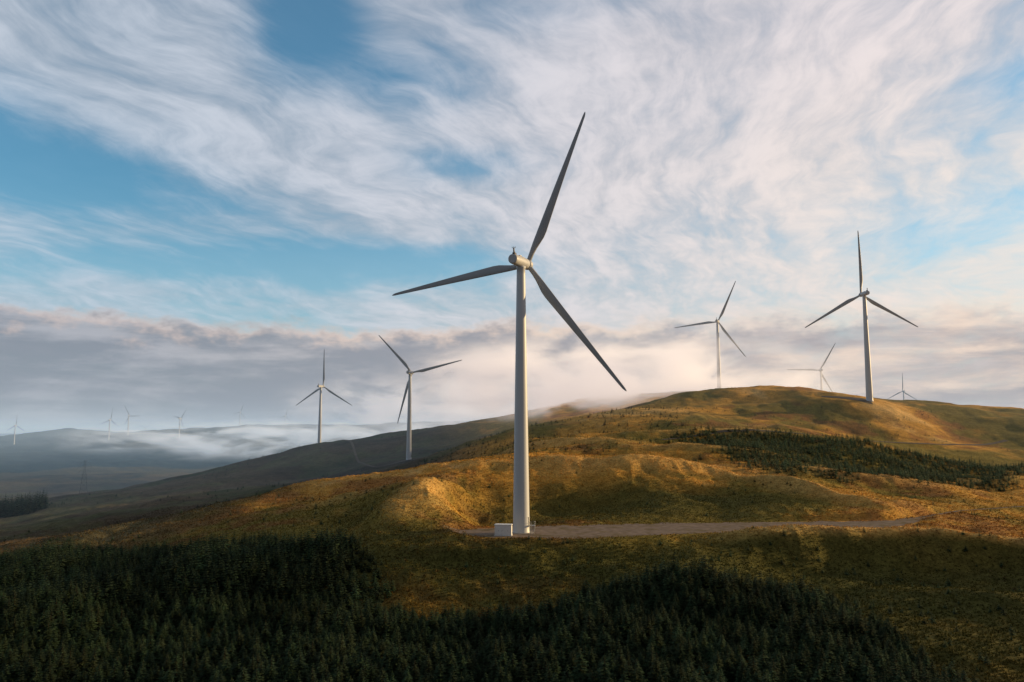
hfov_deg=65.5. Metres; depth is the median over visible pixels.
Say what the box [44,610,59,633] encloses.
spruce tree
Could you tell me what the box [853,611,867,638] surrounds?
spruce tree
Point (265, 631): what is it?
spruce tree
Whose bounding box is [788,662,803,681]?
spruce tree
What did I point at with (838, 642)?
spruce tree
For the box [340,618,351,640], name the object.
spruce tree
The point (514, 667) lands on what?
spruce tree
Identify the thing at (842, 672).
spruce tree
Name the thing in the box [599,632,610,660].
spruce tree
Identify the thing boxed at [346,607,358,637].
spruce tree
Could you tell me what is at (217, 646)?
spruce tree
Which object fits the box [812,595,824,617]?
spruce tree
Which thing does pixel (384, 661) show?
spruce tree
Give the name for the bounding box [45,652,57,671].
spruce tree
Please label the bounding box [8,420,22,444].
wind turbine
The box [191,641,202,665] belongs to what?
spruce tree
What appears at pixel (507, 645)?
spruce tree
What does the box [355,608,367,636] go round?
spruce tree
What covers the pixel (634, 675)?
spruce tree
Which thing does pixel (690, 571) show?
spruce tree
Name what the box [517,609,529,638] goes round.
spruce tree
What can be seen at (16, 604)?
spruce tree
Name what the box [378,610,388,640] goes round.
spruce tree
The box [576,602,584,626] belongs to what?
spruce tree
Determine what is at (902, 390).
wind turbine
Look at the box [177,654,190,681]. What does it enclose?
spruce tree
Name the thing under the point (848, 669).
spruce tree
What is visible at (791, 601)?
spruce tree
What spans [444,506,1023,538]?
gravel road
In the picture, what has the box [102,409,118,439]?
wind turbine
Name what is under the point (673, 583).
spruce tree
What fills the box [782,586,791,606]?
spruce tree
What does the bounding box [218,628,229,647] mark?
spruce tree
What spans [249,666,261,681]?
spruce tree
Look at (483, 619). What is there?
spruce tree
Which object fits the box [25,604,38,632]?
spruce tree
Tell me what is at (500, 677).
spruce tree
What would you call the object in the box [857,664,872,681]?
spruce tree
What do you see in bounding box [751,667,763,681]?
spruce tree
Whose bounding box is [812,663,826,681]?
spruce tree
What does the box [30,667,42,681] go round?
spruce tree
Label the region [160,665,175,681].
spruce tree
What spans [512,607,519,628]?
spruce tree
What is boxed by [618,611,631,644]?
spruce tree
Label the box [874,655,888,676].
spruce tree
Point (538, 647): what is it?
spruce tree
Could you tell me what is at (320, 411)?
wind turbine
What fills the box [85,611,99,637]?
spruce tree
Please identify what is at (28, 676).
spruce tree
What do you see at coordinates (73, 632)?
spruce tree
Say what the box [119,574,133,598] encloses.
spruce tree
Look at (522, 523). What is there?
wind turbine
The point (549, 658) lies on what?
spruce tree
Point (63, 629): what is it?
spruce tree
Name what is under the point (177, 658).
spruce tree
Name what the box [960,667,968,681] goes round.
spruce tree
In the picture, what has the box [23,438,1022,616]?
heather
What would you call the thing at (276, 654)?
spruce tree
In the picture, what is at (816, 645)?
spruce tree
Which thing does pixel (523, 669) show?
spruce tree
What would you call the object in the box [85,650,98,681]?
spruce tree
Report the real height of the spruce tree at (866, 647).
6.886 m
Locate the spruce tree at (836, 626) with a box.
[831,618,843,640]
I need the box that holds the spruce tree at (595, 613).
[593,601,602,623]
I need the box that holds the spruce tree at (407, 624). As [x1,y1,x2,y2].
[398,608,411,632]
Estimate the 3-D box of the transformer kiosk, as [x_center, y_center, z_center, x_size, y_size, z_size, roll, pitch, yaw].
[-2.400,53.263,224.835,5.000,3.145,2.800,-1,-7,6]
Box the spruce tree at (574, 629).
[567,611,580,643]
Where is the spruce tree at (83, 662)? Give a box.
[74,649,89,673]
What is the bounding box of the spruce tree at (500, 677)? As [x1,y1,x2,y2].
[493,664,505,681]
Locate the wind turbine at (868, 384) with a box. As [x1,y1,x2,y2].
[805,232,917,401]
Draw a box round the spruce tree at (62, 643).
[56,641,69,663]
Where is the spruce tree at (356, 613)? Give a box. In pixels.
[344,599,363,631]
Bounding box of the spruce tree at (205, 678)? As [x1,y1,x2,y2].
[196,658,212,681]
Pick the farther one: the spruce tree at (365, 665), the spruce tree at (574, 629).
the spruce tree at (574, 629)
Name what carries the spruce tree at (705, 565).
on the ground at (154, 467)
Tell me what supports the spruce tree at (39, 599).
on the ground at (154, 467)
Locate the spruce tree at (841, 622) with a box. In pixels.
[837,606,847,634]
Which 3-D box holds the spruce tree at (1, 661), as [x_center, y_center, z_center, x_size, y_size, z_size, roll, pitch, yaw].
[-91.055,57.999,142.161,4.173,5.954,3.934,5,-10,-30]
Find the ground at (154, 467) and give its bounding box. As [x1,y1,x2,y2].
[0,385,1023,681]
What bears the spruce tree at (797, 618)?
on the ground at (154, 467)
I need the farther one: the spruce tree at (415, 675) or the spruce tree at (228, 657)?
the spruce tree at (228, 657)
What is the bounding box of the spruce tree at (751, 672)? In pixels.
[746,655,762,681]
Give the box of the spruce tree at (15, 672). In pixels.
[1,656,23,681]
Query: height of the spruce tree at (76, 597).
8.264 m
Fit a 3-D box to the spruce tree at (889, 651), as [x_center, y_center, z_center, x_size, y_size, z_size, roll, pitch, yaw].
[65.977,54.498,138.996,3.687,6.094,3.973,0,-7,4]
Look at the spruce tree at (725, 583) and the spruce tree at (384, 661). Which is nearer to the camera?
the spruce tree at (384, 661)
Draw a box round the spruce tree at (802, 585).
[797,573,807,595]
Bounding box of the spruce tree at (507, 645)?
[504,633,516,658]
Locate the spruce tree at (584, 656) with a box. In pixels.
[581,645,590,668]
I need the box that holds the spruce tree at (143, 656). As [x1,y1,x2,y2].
[136,647,151,666]
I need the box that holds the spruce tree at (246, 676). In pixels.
[235,666,249,681]
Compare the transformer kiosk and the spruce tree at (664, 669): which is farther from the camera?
the transformer kiosk
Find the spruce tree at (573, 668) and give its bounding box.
[565,656,576,677]
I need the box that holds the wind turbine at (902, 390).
[888,373,916,399]
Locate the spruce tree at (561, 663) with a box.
[555,647,567,681]
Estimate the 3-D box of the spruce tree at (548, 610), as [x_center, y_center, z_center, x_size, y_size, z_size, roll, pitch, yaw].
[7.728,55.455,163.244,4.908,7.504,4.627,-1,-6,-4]
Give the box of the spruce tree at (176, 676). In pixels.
[171,665,182,681]
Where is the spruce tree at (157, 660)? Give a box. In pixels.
[150,644,163,668]
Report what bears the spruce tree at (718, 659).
on the ground at (154, 467)
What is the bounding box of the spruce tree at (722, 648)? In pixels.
[715,636,726,659]
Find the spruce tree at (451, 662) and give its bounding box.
[443,649,456,677]
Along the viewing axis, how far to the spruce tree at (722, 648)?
136.27 m
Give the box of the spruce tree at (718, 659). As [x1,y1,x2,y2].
[709,651,728,681]
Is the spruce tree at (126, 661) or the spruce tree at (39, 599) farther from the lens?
the spruce tree at (39, 599)
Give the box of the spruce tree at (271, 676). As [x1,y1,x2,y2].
[264,658,276,681]
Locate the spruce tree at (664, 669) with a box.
[656,658,671,681]
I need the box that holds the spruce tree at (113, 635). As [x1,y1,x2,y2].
[104,618,119,645]
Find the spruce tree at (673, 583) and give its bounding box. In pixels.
[665,571,677,593]
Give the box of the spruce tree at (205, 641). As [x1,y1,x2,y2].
[199,633,212,655]
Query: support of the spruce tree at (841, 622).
on the ground at (154, 467)
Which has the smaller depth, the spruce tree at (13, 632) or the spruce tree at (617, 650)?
the spruce tree at (617, 650)
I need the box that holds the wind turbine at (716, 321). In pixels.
[675,281,745,387]
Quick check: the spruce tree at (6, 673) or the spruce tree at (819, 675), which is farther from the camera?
the spruce tree at (6, 673)
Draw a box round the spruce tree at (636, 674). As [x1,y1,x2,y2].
[632,664,642,681]
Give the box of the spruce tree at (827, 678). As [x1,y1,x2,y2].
[819,657,833,681]
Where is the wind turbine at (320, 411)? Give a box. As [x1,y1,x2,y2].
[297,350,350,442]
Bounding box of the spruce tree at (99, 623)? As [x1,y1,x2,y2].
[92,606,105,630]
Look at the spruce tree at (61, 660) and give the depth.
137.43 m
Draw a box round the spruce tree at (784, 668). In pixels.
[779,652,788,680]
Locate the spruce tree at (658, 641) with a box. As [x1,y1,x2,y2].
[652,626,663,656]
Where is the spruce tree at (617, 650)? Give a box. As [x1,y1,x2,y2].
[613,638,624,660]
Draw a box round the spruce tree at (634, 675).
[632,659,647,681]
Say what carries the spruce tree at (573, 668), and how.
on the ground at (154, 467)
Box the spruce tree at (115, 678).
[105,663,120,681]
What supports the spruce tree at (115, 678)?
on the ground at (154, 467)
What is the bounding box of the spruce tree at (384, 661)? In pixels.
[379,651,392,677]
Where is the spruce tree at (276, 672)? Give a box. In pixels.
[264,659,281,681]
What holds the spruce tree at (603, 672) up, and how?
on the ground at (154, 467)
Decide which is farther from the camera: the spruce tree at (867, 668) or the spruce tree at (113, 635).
the spruce tree at (113, 635)
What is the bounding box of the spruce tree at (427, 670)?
[422,655,434,676]
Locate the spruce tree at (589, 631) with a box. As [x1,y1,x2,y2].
[580,613,598,645]
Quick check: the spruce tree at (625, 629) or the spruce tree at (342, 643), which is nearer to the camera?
the spruce tree at (342, 643)
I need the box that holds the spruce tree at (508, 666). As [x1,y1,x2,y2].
[502,660,516,681]
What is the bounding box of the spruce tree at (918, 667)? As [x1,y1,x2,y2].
[914,654,925,677]
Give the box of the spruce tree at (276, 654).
[270,646,280,666]
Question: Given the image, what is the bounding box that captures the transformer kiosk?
[494,523,512,535]
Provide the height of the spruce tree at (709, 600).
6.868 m
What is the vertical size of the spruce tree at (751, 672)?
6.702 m
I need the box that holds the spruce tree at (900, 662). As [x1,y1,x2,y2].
[897,658,908,681]
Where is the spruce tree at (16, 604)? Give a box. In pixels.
[6,592,20,614]
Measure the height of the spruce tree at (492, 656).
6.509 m
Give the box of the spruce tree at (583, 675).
[569,651,589,681]
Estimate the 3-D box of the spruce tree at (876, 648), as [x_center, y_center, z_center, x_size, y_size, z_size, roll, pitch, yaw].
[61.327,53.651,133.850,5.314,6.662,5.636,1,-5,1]
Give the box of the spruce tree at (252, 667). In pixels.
[247,657,257,681]
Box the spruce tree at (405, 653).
[400,642,413,673]
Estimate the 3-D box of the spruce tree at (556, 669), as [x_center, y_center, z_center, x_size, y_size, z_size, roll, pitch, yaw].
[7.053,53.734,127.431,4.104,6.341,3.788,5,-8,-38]
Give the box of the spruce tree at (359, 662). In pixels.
[354,653,367,679]
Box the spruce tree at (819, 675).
[809,666,823,681]
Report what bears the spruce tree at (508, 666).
on the ground at (154, 467)
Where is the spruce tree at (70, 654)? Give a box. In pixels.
[64,650,78,671]
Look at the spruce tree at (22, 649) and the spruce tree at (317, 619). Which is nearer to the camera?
the spruce tree at (22, 649)
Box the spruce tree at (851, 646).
[844,634,856,657]
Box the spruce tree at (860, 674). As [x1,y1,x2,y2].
[853,653,876,681]
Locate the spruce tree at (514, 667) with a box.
[504,653,519,681]
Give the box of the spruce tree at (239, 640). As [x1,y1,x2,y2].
[234,627,244,653]
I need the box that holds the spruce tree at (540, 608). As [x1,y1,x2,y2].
[536,600,547,627]
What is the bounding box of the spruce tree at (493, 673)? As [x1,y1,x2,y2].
[488,655,502,681]
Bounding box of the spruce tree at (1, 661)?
[0,650,5,670]
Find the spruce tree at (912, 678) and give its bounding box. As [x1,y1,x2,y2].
[908,666,920,681]
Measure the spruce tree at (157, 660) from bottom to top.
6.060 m
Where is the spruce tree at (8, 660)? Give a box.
[0,648,17,672]
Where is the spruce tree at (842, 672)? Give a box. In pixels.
[832,659,846,681]
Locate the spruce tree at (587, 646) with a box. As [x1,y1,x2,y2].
[575,629,593,657]
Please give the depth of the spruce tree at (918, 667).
130.30 m
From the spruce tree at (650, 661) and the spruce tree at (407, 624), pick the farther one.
the spruce tree at (407, 624)
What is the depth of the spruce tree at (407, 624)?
161.49 m
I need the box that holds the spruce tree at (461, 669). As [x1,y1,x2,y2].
[457,650,469,679]
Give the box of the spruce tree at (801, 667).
[796,650,813,681]
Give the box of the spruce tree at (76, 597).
[68,584,85,611]
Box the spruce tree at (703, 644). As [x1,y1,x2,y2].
[698,630,709,659]
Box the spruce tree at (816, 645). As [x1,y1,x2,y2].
[806,629,823,659]
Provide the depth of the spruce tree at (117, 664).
137.91 m
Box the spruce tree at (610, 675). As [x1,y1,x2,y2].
[598,652,613,681]
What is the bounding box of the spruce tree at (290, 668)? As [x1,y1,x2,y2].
[283,657,299,681]
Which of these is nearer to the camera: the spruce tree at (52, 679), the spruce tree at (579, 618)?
the spruce tree at (52, 679)
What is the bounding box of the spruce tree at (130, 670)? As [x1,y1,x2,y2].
[125,656,135,681]
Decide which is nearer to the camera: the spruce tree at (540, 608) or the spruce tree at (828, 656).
the spruce tree at (828, 656)
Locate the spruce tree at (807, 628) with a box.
[797,619,813,644]
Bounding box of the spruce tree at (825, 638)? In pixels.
[820,627,833,652]
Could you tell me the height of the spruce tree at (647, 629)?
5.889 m
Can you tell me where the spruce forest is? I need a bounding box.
[0,401,1023,681]
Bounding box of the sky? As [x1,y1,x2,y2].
[0,0,1023,433]
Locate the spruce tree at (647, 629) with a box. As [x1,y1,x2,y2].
[642,617,653,641]
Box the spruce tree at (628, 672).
[620,657,634,681]
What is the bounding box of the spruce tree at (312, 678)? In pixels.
[307,671,317,681]
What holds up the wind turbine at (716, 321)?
on the ground at (154, 467)
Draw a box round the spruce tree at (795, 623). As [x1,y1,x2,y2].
[790,612,799,638]
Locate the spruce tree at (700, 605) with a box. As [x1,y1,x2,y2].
[696,588,707,616]
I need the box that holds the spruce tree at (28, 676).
[21,659,36,681]
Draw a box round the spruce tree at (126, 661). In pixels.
[123,644,137,670]
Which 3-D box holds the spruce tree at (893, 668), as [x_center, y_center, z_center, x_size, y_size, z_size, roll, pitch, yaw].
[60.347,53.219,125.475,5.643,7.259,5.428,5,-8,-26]
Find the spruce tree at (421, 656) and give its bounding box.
[410,643,424,666]
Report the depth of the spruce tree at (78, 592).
176.19 m
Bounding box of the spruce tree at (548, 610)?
[543,596,556,619]
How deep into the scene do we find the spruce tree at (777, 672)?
123.42 m
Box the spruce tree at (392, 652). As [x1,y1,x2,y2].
[387,645,396,667]
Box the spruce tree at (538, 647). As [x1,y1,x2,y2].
[530,638,545,666]
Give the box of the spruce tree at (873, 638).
[862,619,881,646]
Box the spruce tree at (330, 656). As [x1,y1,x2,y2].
[325,646,335,672]
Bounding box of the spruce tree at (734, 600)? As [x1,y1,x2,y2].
[729,593,742,617]
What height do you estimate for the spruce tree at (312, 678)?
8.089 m
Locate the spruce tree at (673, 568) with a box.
[667,554,677,573]
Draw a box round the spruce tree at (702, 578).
[693,564,707,590]
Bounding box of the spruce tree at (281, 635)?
[270,627,285,650]
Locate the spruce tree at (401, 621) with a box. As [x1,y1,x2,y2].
[394,608,408,633]
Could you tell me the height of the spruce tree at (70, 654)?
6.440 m
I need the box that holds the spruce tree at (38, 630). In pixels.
[31,611,47,637]
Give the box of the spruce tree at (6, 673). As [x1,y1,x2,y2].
[0,664,11,681]
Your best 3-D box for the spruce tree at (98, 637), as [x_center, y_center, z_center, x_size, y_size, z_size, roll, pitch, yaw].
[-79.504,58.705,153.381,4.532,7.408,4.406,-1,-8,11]
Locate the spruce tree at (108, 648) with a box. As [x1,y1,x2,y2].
[101,639,116,664]
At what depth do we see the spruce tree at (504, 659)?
131.15 m
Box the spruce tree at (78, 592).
[66,582,83,608]
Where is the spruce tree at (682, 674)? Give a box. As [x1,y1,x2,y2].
[671,663,689,681]
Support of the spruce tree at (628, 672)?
on the ground at (154, 467)
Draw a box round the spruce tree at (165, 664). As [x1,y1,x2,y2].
[159,657,170,679]
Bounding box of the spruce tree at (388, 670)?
[383,659,394,681]
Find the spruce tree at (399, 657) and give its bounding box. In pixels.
[389,644,410,677]
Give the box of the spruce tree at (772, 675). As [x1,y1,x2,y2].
[767,668,778,681]
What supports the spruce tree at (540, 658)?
on the ground at (154, 467)
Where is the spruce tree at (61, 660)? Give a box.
[53,647,71,680]
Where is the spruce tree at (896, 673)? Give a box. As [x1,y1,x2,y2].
[889,667,899,681]
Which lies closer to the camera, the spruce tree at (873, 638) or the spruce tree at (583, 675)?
the spruce tree at (583, 675)
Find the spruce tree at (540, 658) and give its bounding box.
[530,642,545,674]
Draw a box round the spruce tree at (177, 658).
[168,650,182,675]
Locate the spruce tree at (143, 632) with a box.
[135,617,148,638]
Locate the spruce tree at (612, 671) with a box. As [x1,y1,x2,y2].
[606,648,618,678]
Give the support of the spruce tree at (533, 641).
on the ground at (154, 467)
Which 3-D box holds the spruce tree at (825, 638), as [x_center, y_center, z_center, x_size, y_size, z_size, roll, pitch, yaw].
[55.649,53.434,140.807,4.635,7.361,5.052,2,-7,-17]
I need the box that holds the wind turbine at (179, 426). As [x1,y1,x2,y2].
[174,412,184,439]
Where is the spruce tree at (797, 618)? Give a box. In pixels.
[790,604,803,633]
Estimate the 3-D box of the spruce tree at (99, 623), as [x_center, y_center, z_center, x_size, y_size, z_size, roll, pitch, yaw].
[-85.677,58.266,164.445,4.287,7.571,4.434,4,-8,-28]
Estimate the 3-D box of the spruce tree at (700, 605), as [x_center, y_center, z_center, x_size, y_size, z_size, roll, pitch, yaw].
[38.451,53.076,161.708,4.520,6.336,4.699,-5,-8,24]
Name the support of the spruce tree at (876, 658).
on the ground at (154, 467)
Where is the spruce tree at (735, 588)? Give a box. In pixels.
[728,574,740,598]
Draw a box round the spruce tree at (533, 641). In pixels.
[524,632,536,655]
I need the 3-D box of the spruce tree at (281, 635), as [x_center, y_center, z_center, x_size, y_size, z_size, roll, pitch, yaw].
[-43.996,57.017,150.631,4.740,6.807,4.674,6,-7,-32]
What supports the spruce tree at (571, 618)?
on the ground at (154, 467)
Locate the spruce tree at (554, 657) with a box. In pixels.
[545,641,557,665]
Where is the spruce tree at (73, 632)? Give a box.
[65,617,81,637]
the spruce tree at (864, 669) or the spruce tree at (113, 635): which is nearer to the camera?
the spruce tree at (864, 669)
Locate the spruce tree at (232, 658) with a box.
[226,643,237,663]
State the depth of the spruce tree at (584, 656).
131.90 m
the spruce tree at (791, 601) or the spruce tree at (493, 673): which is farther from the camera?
the spruce tree at (791, 601)
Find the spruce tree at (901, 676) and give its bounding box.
[892,670,908,681]
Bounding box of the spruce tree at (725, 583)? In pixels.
[718,573,737,598]
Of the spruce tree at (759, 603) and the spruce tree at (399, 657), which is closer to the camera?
the spruce tree at (399, 657)
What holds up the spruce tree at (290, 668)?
on the ground at (154, 467)
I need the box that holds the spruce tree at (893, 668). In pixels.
[888,659,904,680]
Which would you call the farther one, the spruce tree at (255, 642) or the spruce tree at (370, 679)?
the spruce tree at (255, 642)
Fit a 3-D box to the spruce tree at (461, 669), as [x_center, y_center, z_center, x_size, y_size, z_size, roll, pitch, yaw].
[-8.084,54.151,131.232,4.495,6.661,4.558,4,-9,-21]
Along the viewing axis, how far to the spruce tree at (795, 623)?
148.78 m
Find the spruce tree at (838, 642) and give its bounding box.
[834,631,842,650]
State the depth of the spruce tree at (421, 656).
138.01 m
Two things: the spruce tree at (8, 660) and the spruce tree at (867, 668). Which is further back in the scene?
the spruce tree at (8, 660)
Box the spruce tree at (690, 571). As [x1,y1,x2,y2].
[686,561,697,582]
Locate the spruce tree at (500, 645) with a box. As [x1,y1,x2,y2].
[496,636,507,661]
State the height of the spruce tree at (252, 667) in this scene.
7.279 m
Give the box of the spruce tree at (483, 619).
[478,606,487,632]
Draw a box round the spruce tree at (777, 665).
[774,656,785,680]
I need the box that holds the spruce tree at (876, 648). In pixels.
[867,643,883,670]
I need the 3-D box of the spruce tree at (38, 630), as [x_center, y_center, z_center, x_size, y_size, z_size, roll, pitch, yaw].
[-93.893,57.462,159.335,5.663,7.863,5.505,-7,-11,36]
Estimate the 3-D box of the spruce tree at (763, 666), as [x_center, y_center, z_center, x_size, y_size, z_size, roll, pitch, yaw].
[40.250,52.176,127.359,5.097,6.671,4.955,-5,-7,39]
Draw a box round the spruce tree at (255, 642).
[247,633,260,657]
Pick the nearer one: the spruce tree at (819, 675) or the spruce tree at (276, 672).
the spruce tree at (819, 675)
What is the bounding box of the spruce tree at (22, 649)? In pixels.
[13,639,29,661]
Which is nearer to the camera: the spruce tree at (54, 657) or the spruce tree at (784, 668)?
the spruce tree at (784, 668)
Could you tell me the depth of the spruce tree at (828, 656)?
131.02 m
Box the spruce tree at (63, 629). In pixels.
[56,611,68,636]
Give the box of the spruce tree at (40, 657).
[35,648,46,675]
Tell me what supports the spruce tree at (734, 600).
on the ground at (154, 467)
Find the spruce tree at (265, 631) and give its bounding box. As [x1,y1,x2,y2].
[260,621,272,649]
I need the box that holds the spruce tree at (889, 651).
[884,636,895,661]
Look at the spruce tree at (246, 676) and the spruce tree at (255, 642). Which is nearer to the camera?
the spruce tree at (246, 676)
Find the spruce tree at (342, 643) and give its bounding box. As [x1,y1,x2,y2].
[334,637,347,655]
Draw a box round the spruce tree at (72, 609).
[67,595,77,617]
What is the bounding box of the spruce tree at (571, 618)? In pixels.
[565,606,580,628]
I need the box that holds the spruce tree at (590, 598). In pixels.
[584,589,593,610]
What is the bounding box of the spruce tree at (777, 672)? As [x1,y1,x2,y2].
[765,659,782,681]
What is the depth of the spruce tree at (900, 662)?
129.60 m
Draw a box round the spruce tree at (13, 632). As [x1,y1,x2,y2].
[4,615,21,646]
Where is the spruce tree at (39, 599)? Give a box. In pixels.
[31,584,46,607]
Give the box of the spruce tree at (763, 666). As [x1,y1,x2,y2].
[757,649,770,678]
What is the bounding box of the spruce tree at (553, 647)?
[547,634,559,659]
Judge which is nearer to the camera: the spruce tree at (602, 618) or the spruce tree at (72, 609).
the spruce tree at (602, 618)
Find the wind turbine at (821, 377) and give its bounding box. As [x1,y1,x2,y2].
[788,344,834,391]
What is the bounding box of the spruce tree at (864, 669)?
[857,655,874,679]
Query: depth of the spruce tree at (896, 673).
121.88 m
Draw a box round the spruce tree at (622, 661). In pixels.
[611,646,628,681]
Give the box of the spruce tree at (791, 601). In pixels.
[784,588,797,614]
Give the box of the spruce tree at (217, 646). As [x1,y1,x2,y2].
[210,637,225,660]
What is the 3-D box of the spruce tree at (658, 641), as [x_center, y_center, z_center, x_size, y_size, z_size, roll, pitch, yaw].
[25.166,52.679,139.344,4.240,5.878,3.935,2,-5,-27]
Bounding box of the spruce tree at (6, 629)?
[0,617,12,644]
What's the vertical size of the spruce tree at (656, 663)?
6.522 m
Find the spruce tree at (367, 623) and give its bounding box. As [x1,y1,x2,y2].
[364,610,373,634]
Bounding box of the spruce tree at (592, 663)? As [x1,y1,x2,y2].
[586,649,596,671]
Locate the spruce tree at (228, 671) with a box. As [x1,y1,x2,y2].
[221,659,234,681]
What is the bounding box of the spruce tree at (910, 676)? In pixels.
[907,663,918,680]
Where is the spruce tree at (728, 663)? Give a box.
[723,653,735,681]
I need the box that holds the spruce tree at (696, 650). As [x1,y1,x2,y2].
[691,636,704,663]
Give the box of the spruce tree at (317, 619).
[311,606,322,634]
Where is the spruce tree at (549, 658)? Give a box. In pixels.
[545,645,556,673]
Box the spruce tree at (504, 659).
[497,650,509,675]
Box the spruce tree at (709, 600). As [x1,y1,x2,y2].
[704,586,716,613]
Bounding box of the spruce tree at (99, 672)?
[94,663,104,681]
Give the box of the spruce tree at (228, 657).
[217,647,231,670]
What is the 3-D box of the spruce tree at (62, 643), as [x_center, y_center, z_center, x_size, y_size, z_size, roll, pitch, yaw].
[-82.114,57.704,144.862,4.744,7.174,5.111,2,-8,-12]
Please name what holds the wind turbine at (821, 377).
on the ground at (154, 467)
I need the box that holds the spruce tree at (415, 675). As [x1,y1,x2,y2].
[410,658,420,681]
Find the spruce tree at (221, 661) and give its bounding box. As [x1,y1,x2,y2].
[216,649,231,671]
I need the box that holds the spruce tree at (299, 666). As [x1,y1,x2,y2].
[292,652,308,680]
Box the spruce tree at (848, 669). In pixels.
[842,649,859,681]
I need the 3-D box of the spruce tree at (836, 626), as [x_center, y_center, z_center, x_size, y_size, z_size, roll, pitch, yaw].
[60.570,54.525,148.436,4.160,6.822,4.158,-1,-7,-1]
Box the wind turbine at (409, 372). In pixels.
[379,335,460,459]
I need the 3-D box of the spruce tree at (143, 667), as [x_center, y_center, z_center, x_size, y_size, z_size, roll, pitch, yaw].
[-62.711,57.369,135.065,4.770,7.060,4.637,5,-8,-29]
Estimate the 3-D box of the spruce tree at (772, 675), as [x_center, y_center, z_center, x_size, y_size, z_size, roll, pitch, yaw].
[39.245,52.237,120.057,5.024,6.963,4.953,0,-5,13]
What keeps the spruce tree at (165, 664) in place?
on the ground at (154, 467)
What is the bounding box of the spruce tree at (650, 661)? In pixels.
[645,650,654,677]
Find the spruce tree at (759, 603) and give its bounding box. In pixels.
[754,595,769,623]
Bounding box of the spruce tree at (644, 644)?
[639,627,648,653]
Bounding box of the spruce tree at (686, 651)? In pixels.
[683,638,697,666]
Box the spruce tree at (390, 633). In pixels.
[381,619,396,641]
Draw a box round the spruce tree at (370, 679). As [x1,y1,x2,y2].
[366,663,377,681]
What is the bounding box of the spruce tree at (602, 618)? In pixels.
[596,609,606,631]
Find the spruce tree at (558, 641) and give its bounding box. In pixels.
[552,624,563,653]
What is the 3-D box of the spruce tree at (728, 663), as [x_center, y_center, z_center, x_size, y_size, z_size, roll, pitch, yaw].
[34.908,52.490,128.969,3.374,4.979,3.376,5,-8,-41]
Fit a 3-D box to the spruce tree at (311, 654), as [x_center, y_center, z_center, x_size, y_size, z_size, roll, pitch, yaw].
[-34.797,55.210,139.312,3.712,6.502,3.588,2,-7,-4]
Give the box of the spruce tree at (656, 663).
[647,651,662,681]
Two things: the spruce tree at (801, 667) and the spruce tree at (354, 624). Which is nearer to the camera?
the spruce tree at (801, 667)
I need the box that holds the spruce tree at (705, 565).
[699,555,714,577]
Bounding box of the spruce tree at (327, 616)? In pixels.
[320,603,331,624]
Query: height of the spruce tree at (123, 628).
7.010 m
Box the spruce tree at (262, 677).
[253,659,267,681]
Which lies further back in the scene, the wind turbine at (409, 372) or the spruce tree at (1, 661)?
the wind turbine at (409, 372)
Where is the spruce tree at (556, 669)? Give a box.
[551,660,564,681]
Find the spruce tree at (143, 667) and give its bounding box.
[134,659,148,681]
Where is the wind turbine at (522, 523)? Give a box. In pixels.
[392,112,626,534]
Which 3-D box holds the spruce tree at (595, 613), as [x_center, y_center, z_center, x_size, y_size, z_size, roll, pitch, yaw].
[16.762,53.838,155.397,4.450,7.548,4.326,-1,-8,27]
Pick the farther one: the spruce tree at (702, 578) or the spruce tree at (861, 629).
the spruce tree at (702, 578)
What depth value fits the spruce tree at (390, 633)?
154.63 m
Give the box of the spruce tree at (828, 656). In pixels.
[817,644,835,674]
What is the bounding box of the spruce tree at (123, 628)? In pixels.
[117,616,126,638]
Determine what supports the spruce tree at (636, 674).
on the ground at (154, 467)
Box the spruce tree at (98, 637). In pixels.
[93,629,106,651]
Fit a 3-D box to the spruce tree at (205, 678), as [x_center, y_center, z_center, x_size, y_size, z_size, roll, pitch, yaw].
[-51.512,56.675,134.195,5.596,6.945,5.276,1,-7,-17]
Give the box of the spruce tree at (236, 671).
[231,659,241,681]
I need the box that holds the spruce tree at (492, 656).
[485,640,503,669]
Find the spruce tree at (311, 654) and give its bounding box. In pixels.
[304,639,316,665]
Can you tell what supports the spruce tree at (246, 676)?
on the ground at (154, 467)
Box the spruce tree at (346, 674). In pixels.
[341,660,351,681]
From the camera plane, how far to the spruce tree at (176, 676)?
132.30 m
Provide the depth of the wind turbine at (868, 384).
593.57 m
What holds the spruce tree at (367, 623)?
on the ground at (154, 467)
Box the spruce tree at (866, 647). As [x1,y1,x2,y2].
[861,634,871,656]
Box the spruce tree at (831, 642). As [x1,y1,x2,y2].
[824,633,837,661]
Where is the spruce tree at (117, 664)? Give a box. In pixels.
[110,655,123,678]
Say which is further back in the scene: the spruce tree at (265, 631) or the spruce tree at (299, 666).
the spruce tree at (265, 631)
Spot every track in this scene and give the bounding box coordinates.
[337,440,410,466]
[662,429,1007,444]
[821,396,871,403]
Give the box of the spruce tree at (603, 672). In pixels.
[591,656,611,681]
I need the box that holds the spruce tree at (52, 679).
[44,667,58,681]
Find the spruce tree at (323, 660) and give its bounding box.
[313,649,328,675]
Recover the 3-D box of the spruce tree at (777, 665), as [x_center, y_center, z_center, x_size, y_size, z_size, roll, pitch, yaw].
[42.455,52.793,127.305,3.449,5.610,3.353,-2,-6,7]
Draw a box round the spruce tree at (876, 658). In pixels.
[872,647,888,672]
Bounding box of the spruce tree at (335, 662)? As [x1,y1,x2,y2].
[329,649,339,670]
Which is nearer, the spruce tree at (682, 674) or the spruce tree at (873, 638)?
the spruce tree at (682, 674)
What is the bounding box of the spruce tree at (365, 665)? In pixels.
[358,657,373,678]
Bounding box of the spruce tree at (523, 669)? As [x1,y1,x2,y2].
[515,657,529,681]

